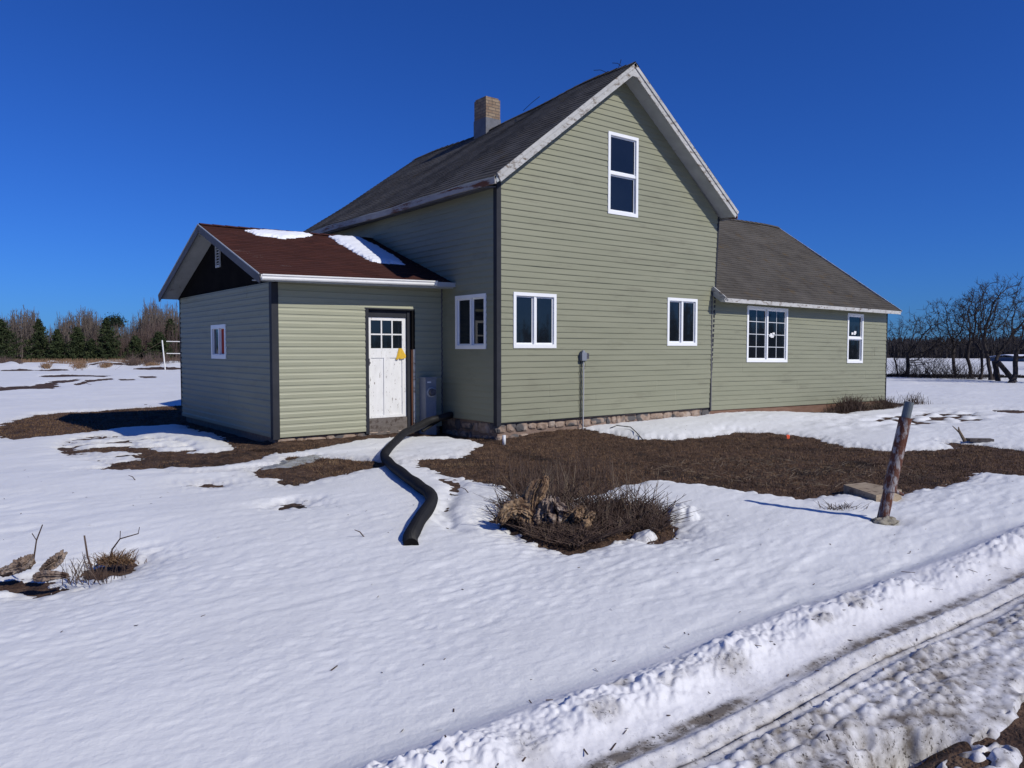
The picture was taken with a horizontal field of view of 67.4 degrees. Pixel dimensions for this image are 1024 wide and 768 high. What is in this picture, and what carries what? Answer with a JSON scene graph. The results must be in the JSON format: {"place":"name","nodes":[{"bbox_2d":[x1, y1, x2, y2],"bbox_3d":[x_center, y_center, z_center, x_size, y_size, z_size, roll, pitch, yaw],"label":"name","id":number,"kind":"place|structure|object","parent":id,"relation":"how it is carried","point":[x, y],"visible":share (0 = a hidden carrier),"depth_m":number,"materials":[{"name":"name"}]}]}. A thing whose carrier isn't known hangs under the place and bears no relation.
{"place":"outdoors","nodes":[
{"label":"outdoors","id":0,"kind":"place"},
{"bbox_2d":[0,405,213,439],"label":"dead grass","id":1,"kind":"structure","parent":0,"point":[103,418],"depth_m":17.55,"materials":[{"name":"brown plant"}]},
{"bbox_2d":[69,438,381,486],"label":"dead grass","id":2,"kind":"structure","parent":0,"point":[248,441],"depth_m":11.51,"materials":[{"name":"brown plant"}]},
{"bbox_2d":[3,416,1012,767],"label":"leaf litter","id":3,"kind":"object","parent":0,"point":[723,668],"visible":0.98,"depth_m":3.84,"materials":[{"name":"brown plant"}]},
{"bbox_2d":[0,362,1023,767],"bbox_3d":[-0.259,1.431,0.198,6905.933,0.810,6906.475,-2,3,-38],"label":"ground","id":4,"kind":"structure","parent":0,"point":[1008,734],"depth_m":11.34,"materials":[{"name":"soil"}]},
{"bbox_2d":[0,355,23,363],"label":"brown undergrowth","id":5,"kind":"object","parent":4,"relation":"on","point":[5,360],"visible":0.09,"depth_m":63.62,"materials":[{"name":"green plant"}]},
{"bbox_2d":[0,319,24,359],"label":"spruce tree","id":6,"kind":"object","parent":4,"relation":"on","point":[5,336],"visible":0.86,"depth_m":76.30,"materials":[{"name":"green plant"}]},
{"bbox_2d":[22,319,51,361],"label":"spruce tree","id":7,"kind":"object","parent":4,"relation":"on","point":[38,349],"visible":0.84,"depth_m":77.06,"materials":[{"name":"green plant"}]},
{"bbox_2d":[40,362,52,368],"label":"grass tuft","id":8,"kind":"object","parent":4,"relation":"on","point":[45,366],"visible":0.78,"depth_m":60.23,"materials":[{"name":"beige plant"}]},
{"bbox_2d":[39,329,68,360],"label":"spruce tree","id":9,"kind":"object","parent":4,"relation":"on","point":[57,346],"visible":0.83,"depth_m":76.96,"materials":[{"name":"green plant"}]},
{"bbox_2d":[58,327,90,360],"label":"spruce tree","id":10,"kind":"object","parent":4,"relation":"on","point":[77,337],"visible":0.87,"depth_m":76.90,"materials":[{"name":"green plant"}]},
{"bbox_2d":[69,362,90,368],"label":"grass tuft","id":11,"kind":"object","parent":4,"relation":"on","point":[79,365],"visible":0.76,"depth_m":61.20,"materials":[{"name":"beige plant"}]},
{"bbox_2d":[81,338,100,361],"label":"spruce tree","id":12,"kind":"object","parent":4,"relation":"on","point":[91,350],"visible":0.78,"depth_m":76.92,"materials":[{"name":"green plant"}]},
{"bbox_2d":[7,357,178,363],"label":"tall dry grass","id":13,"kind":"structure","parent":4,"relation":"on","point":[63,361],"depth_m":69.94,"materials":[{"name":"beige plant"}]},
{"bbox_2d":[99,362,112,367],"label":"grass tuft","id":14,"kind":"object","parent":4,"relation":"on","point":[106,364],"visible":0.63,"depth_m":62.20,"materials":[{"name":"beige plant"}]},
{"bbox_2d":[88,316,125,360],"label":"spruce tree","id":15,"kind":"object","parent":4,"relation":"on","point":[106,331],"visible":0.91,"depth_m":77.31,"materials":[{"name":"green plant"}]},
{"bbox_2d":[121,335,145,359],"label":"spruce tree","id":16,"kind":"object","parent":4,"relation":"on","point":[136,344],"visible":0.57,"depth_m":78.94,"materials":[{"name":"green plant"}]},
{"bbox_2d":[92,319,179,358],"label":"thicket","id":17,"kind":"object","parent":4,"relation":"on","point":[146,339],"visible":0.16,"depth_m":80.87,"materials":[{"name":"brown plant"}]},
{"bbox_2d":[115,340,179,369],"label":"volleyball net","id":18,"kind":"object","parent":4,"relation":"on","point":[163,352],"visible":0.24,"depth_m":60.34,"materials":[{"name":"white"}]},
{"bbox_2d":[119,351,179,365],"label":"brown undergrowth","id":19,"kind":"object","parent":4,"relation":"on","point":[134,361],"visible":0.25,"depth_m":68.86,"materials":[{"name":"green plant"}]},
{"bbox_2d":[143,362,161,365],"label":"grass tuft","id":20,"kind":"object","parent":4,"relation":"on","point":[151,364],"visible":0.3,"depth_m":63.85,"materials":[{"name":"beige plant"}]},
{"bbox_2d":[143,331,177,358],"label":"spruce tree","id":21,"kind":"object","parent":4,"relation":"on","point":[158,336],"visible":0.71,"depth_m":77.97,"materials":[{"name":"green plant"}]},
{"bbox_2d":[161,318,179,358],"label":"spruce tree","id":22,"kind":"object","parent":4,"relation":"on","point":[170,320],"visible":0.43,"depth_m":81.55,"materials":[{"name":"green plant"}]},
{"bbox_2d":[260,455,321,469],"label":"wet ice","id":23,"kind":"structure","parent":4,"relation":"on","point":[287,463],"depth_m":11.13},
{"bbox_2d":[380,412,452,545],"bbox_3d":[-1.401,0.955,10.599,1.011,0.449,8.808,0,3,-3],"label":"drain hose","id":24,"kind":"object","parent":4,"relation":"on","point":[419,520],"visible":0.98,"depth_m":8.79,"materials":[{"name":"black plastic"}]},
{"bbox_2d":[419,377,436,434],"bbox_3d":[-1.594,0.431,14.775,0.270,1.125,0.320,-2,3,-38],"label":"meter cabinet","id":25,"kind":"object","parent":4,"relation":"on","point":[427,390],"visible":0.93,"depth_m":14.71,"materials":[{"name":"grey metal"}]},
{"bbox_2d":[502,435,505,444],"bbox_3d":[-0.138,0.984,13.323,0.058,0.195,0.060,-2,3,-38],"label":"pipe stub","id":26,"kind":"object","parent":4,"relation":"on","point":[503,439],"visible":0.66,"depth_m":13.30,"materials":[{"name":"white plastic"}]},
{"bbox_2d":[0,357,1023,767],"bbox_3d":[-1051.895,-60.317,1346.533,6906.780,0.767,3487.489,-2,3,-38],"label":"snow","id":27,"kind":"structure","parent":4,"relation":"on","point":[292,605],"depth_m":5.41,"materials":[{"name":"white snow"}]},
{"bbox_2d":[0,554,35,576],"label":"dead log","id":28,"kind":"object","parent":27,"relation":"on","point":[22,564],"visible":1,"depth_m":5.37,"materials":[{"name":"brown wood"}]},
{"bbox_2d":[32,525,42,558],"bbox_3d":[-3.373,1.131,5.458,0.077,0.262,0.020,0,3,-9],"label":"twig","id":29,"kind":"object","parent":27,"relation":"on","point":[36,539],"visible":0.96,"depth_m":5.46,"materials":[{"name":"wood"}]},
{"bbox_2d":[32,570,70,582],"bbox_3d":[-3.138,1.308,5.229,0.253,0.088,0.074,0,3,3],"label":"dead log","id":30,"kind":"object","parent":27,"relation":"on","point":[47,576],"visible":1,"depth_m":5.22,"materials":[{"name":"brown wood"}]},
{"bbox_2d":[39,549,67,570],"bbox_3d":[-3.222,1.249,5.397,0.196,0.172,0.080,0,3,4],"label":"dead log","id":31,"kind":"object","parent":27,"relation":"on","point":[55,561],"visible":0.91,"depth_m":5.38,"materials":[{"name":"brown wood"}]},
{"bbox_2d":[84,535,94,573],"bbox_3d":[-2.972,1.200,5.395,0.079,0.273,0.020,0,3,7],"label":"twig","id":32,"kind":"object","parent":27,"relation":"on","point":[89,561],"visible":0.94,"depth_m":5.39,"materials":[{"name":"wood"}]},
{"bbox_2d":[0,298,179,361],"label":"thicket","id":33,"kind":"object","parent":27,"relation":"on","point":[89,326],"visible":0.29,"depth_m":87.23,"materials":[{"name":"grey plant"}]},
{"bbox_2d":[60,552,125,584],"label":"dry stems","id":34,"kind":"object","parent":27,"relation":"on","point":[87,568],"visible":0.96,"depth_m":5.36,"materials":[{"name":"brown plant"}]},
{"bbox_2d":[83,548,146,566],"bbox_3d":[-3.024,1.318,5.824,0.421,0.100,0.366,-2,3,-38],"label":"dead bush","id":35,"kind":"object","parent":27,"relation":"on","point":[114,558],"visible":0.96,"depth_m":5.81,"materials":[{"name":"brown plant"}]},
{"bbox_2d":[110,527,139,555],"bbox_3d":[-2.946,1.225,5.831,0.250,0.282,0.013,0,3,-1],"label":"twig","id":36,"kind":"object","parent":35,"relation":"on","point":[122,538],"visible":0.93,"depth_m":5.82,"materials":[{"name":"wood"}]},
{"bbox_2d":[101,312,128,330],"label":"pine tree","id":37,"kind":"object","parent":27,"relation":"on","point":[117,321],"visible":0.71,"depth_m":110.50,"materials":[{"name":"green plant"}]},
{"bbox_2d":[813,500,872,509],"bbox_3d":[3.341,1.228,7.752,0.553,0.104,0.387,1,3,24],"label":"dead tuft","id":38,"kind":"object","parent":27,"relation":"on","point":[840,507],"visible":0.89,"depth_m":7.72,"materials":[{"name":"brown plant"}]},
{"bbox_2d":[887,357,940,376],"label":"bramble","id":39,"kind":"object","parent":27,"relation":"on","point":[895,367],"visible":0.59,"depth_m":44.42,"materials":[{"name":"brown plant"}]},
{"bbox_2d":[898,392,930,404],"bbox_3d":[12.004,0.398,22.804,1.094,0.404,1.241,-2,3,-38],"label":"dead shrub","id":40,"kind":"object","parent":27,"relation":"on","point":[921,400],"visible":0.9,"depth_m":22.81,"materials":[{"name":"brown plant"}]},
{"bbox_2d":[887,352,999,378],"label":"bramble","id":41,"kind":"object","parent":27,"relation":"on","point":[934,373],"visible":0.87,"depth_m":42.99,"materials":[{"name":"brown plant"}]},
{"bbox_2d":[887,338,1023,357],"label":"woods","id":42,"kind":"object","parent":27,"relation":"on","point":[995,349],"visible":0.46,"depth_m":132.17,"materials":[{"name":"brown plant"}]},
{"bbox_2d":[887,373,1023,377],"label":"field edge litter","id":43,"kind":"object","parent":27,"relation":"on","point":[1001,376],"visible":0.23,"depth_m":43.72,"materials":[{"name":"brown plant"}]},
{"bbox_2d":[888,336,1023,345],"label":"woods","id":44,"kind":"object","parent":27,"relation":"on","point":[957,339],"visible":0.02,"depth_m":188.09,"materials":[{"name":"brown plant"}]},
{"bbox_2d":[953,426,966,441],"bbox_3d":[7.898,0.880,13.567,0.242,0.288,0.058,0,3,10],"label":"broken stick","id":45,"kind":"object","parent":27,"relation":"on","point":[961,435],"visible":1,"depth_m":13.54,"materials":[{"name":"brown wood"}]},
{"bbox_2d":[942,363,1005,378],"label":"bramble","id":46,"kind":"object","parent":27,"relation":"on","point":[963,374],"visible":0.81,"depth_m":41.66,"materials":[{"name":"brown plant"}]},
{"bbox_2d":[158,61,901,442],"bbox_3d":[1.581,-3.058,19.854,18.189,7.952,8.419,-2,3,-38],"label":"farmhouse","id":47,"kind":"object","parent":4,"relation":"on","point":[538,249],"visible":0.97,"depth_m":15.09,"materials":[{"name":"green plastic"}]},
{"bbox_2d":[211,324,226,358],"bbox_3d":[-5.810,-0.841,15.279,0.076,0.675,0.911,-2,3,-38],"label":"window","id":48,"kind":"structure","parent":47,"relation":"in","point":[218,332],"depth_m":15.27,"materials":[{"name":"white plastic"}]},
{"bbox_2d":[244,229,311,238],"bbox_3d":[-4.650,-3.020,15.599,1.501,0.304,0.630,-2,3,-38],"label":"roof snow patch","id":49,"kind":"object","parent":47,"relation":"on","point":[279,234],"visible":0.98,"depth_m":15.41,"materials":[{"name":"white snow"}]},
{"bbox_2d":[328,235,404,265],"bbox_3d":[-3.025,-2.781,15.961,0.974,0.868,2.220,-2,3,-38],"label":"roof snow patch","id":50,"kind":"object","parent":47,"relation":"on","point":[366,249],"visible":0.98,"depth_m":15.74,"materials":[{"name":"white snow"}]},
{"bbox_2d":[369,317,405,418],"bbox_3d":[-2.353,-0.310,14.460,0.832,1.885,0.100,-2,3,-38],"label":"door","id":51,"kind":"structure","parent":47,"relation":"in","point":[387,335],"depth_m":14.48,"materials":[{"name":"white paint"}]},
{"bbox_2d":[455,293,486,348],"bbox_3d":[-0.753,-1.156,14.309,0.076,1.008,0.993,-2,3,-38],"label":"window","id":52,"kind":"structure","parent":47,"relation":"in","point":[470,310],"depth_m":14.29,"materials":[{"name":"white plastic"}]},
{"bbox_2d":[513,292,556,347],"bbox_3d":[0.414,-1.173,14.216,1.027,1.015,0.076,-2,3,-38],"label":"window","id":53,"kind":"structure","parent":47,"relation":"in","point":[534,314],"depth_m":14.20,"materials":[{"name":"white plastic"}]},
{"bbox_2d":[579,350,588,428],"bbox_3d":[1.410,0.145,14.964,0.195,1.600,0.090,-2,3,-38],"label":"outlet box","id":54,"kind":"object","parent":47,"relation":"attached to","point":[583,356],"visible":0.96,"depth_m":14.93,"materials":[{"name":"grey paint"}]},
{"bbox_2d":[606,131,638,217],"bbox_3d":[2.225,-4.206,15.492,0.863,1.613,0.076,-2,3,-38],"label":"window","id":55,"kind":"structure","parent":47,"relation":"in","point":[623,150],"depth_m":15.52,"materials":[{"name":"white plastic"}]},
{"bbox_2d":[667,297,697,345],"bbox_3d":[3.701,-1.352,16.776,0.995,1.033,0.076,-2,3,-38],"label":"window","id":56,"kind":"structure","parent":47,"relation":"in","point":[681,312],"depth_m":16.77,"materials":[{"name":"white plastic"}]},
{"bbox_2d":[746,306,787,361],"bbox_3d":[6.220,-1.202,18.751,1.698,1.359,0.076,-2,3,-38],"label":"window","id":57,"kind":"structure","parent":47,"relation":"in","point":[767,327],"depth_m":18.74,"materials":[{"name":"white plastic"}]},
{"bbox_2d":[847,313,863,362],"bbox_3d":[9.498,-1.264,21.309,0.843,1.374,0.076,-2,3,-38],"label":"window","id":58,"kind":"structure","parent":47,"relation":"in","point":[855,328],"depth_m":21.35,"materials":[{"name":"white plastic"}]},
{"bbox_2d":[496,473,595,530],"bbox_3d":[0.334,1.076,7.047,0.503,0.541,0.899,-14,14,-79],"label":"tree stump","id":59,"kind":"object","parent":4,"relation":"on","point":[533,501],"visible":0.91,"depth_m":6.89,"materials":[{"name":"brown wood"}]},
{"bbox_2d":[488,447,617,492],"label":"dry stems","id":60,"kind":"object","parent":4,"relation":"on","point":[556,477],"visible":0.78,"depth_m":9.33,"materials":[{"name":"brown plant"}]},
{"bbox_2d":[474,482,697,545],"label":"brush litter","id":61,"kind":"object","parent":4,"relation":"on","point":[549,530],"visible":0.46,"depth_m":6.84,"materials":[{"name":"brown plant"}]},
{"bbox_2d":[580,519,592,530],"bbox_3d":[0.658,1.257,6.762,0.115,0.139,0.111,0,3,-2],"label":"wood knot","id":62,"kind":"object","parent":61,"relation":"on","point":[585,521],"visible":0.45,"depth_m":6.74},
{"bbox_2d":[488,459,684,546],"bbox_3d":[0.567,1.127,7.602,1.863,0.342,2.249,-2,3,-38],"label":"dead brush","id":63,"kind":"object","parent":4,"relation":"on","point":[634,498],"visible":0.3,"depth_m":7.54,"materials":[{"name":"brown plant"}]},
{"bbox_2d":[610,425,642,439],"bbox_3d":[2.270,0.909,14.456,0.310,0.164,1.192,-1,3,-23],"label":"loose cable","id":64,"kind":"object","parent":4,"relation":"on","point":[630,427],"visible":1,"depth_m":14.81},
{"bbox_2d":[248,428,1023,552],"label":"dead grass","id":65,"kind":"structure","parent":4,"relation":"on","point":[788,447],"depth_m":11.36,"materials":[{"name":"brown plant"}]},
{"bbox_2d":[629,456,926,488],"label":"ground litter","id":66,"kind":"object","parent":4,"relation":"on","point":[829,467],"visible":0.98,"depth_m":10.06,"materials":[{"name":"brown plant"}]},
{"bbox_2d":[821,393,884,412],"bbox_3d":[9.018,0.472,20.552,2.693,0.464,1.103,-2,3,-38],"label":"dead shrub","id":67,"kind":"object","parent":4,"relation":"on","point":[850,405],"visible":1,"depth_m":20.30,"materials":[{"name":"brown plant"}]},
{"bbox_2d":[825,401,881,412],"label":"dry stems","id":68,"kind":"object","parent":4,"relation":"on","point":[868,406],"visible":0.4,"depth_m":21.11,"materials":[{"name":"brown plant"}]},
{"bbox_2d":[843,482,901,501],"bbox_3d":[3.994,1.224,8.555,0.419,0.152,0.608,-1,3,-18],"label":"concrete slab","id":69,"kind":"object","parent":4,"relation":"on","point":[870,491],"depth_m":8.51,"materials":[{"name":"beige concrete"}]},
{"bbox_2d":[868,395,902,408],"bbox_3d":[10.436,0.486,21.535,2.259,0.346,0.832,-2,3,-38],"label":"dead shrub","id":70,"kind":"object","parent":4,"relation":"on","point":[886,404],"visible":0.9,"depth_m":21.47,"materials":[{"name":"brown plant"}]},
{"bbox_2d":[871,401,913,525],"bbox_3d":[3.523,0.758,7.209,0.450,1.197,0.227,-1,3,-24],"label":"rusty pole","id":71,"kind":"object","parent":4,"relation":"on","point":[890,490],"visible":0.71,"depth_m":7.17,"materials":[{"name":"paint"}]},
{"bbox_2d":[887,312,957,372],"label":"bare tree","id":72,"kind":"object","parent":4,"relation":"on","point":[914,346],"visible":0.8,"depth_m":44.80,"materials":[{"name":"brown plant"}]},
{"bbox_2d":[911,298,977,377],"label":"bare tree","id":73,"kind":"object","parent":4,"relation":"on","point":[947,338],"visible":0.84,"depth_m":43.17,"materials":[{"name":"brown plant"}]},
{"bbox_2d":[939,292,1005,377],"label":"bare tree","id":74,"kind":"object","parent":4,"relation":"on","point":[968,347],"visible":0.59,"depth_m":42.69,"materials":[{"name":"brown plant"}]},
{"bbox_2d":[954,280,1004,379],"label":"bare tree","id":75,"kind":"object","parent":4,"relation":"on","point":[980,351],"visible":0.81,"depth_m":41.04,"materials":[{"name":"brown plant"}]},
{"bbox_2d":[958,272,1023,379],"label":"bare tree","id":76,"kind":"object","parent":4,"relation":"on","point":[991,376],"visible":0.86,"depth_m":40.28,"materials":[{"name":"brown plant"}]},
{"bbox_2d":[991,360,1000,380],"bbox_3d":[24.407,-0.619,38.713,0.494,1.155,0.272,0,3,-7],"label":"broken post","id":77,"kind":"object","parent":4,"relation":"on","point":[996,371],"visible":0.79,"depth_m":38.61,"materials":[{"name":"wood"}]},
{"bbox_2d":[995,360,1017,381],"bbox_3d":[24.584,-0.576,38.165,1.095,1.240,0.260,0,3,1],"label":"broken post","id":78,"kind":"object","parent":4,"relation":"on","point":[1004,369],"visible":0.69,"depth_m":38.06,"materials":[{"name":"wood"}]},
{"bbox_2d":[990,354,1023,361],"bbox_3d":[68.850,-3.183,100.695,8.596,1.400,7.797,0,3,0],"label":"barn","id":79,"kind":"structure","parent":4,"relation":"on","point":[1006,357],"depth_m":100.72,"materials":[{"name":"white"}]},
{"bbox_2d":[992,295,1023,382],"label":"bare tree","id":80,"kind":"object","parent":4,"relation":"on","point":[1016,358],"visible":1,"depth_m":37.22,"materials":[{"name":"brown plant"}]},
{"bbox_2d":[0,0,1023,340],"label":"sky","id":81,"kind":"structure","parent":0,"point":[885,138],"materials":[{"name":"blue"}]},
{"bbox_2d":[353,522,1023,767],"bbox_3d":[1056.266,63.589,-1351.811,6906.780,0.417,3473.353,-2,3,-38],"label":"driveway","id":82,"kind":"structure","parent":0,"point":[953,673],"depth_m":3.57,"materials":[{"name":"white snow"}]},
{"bbox_2d":[912,713,1023,767],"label":"dead grass","id":83,"kind":"structure","parent":0,"point":[950,749],"depth_m":3.27,"materials":[{"name":"brown plant"}]},
{"bbox_2d":[965,438,993,441],"bbox_3d":[8.242,0.984,13.533,0.414,0.055,0.132,1,3,11],"label":"wood block","id":84,"kind":"object","parent":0,"point":[980,439],"depth_m":13.48,"materials":[{"name":"grey wood"}]}
]}

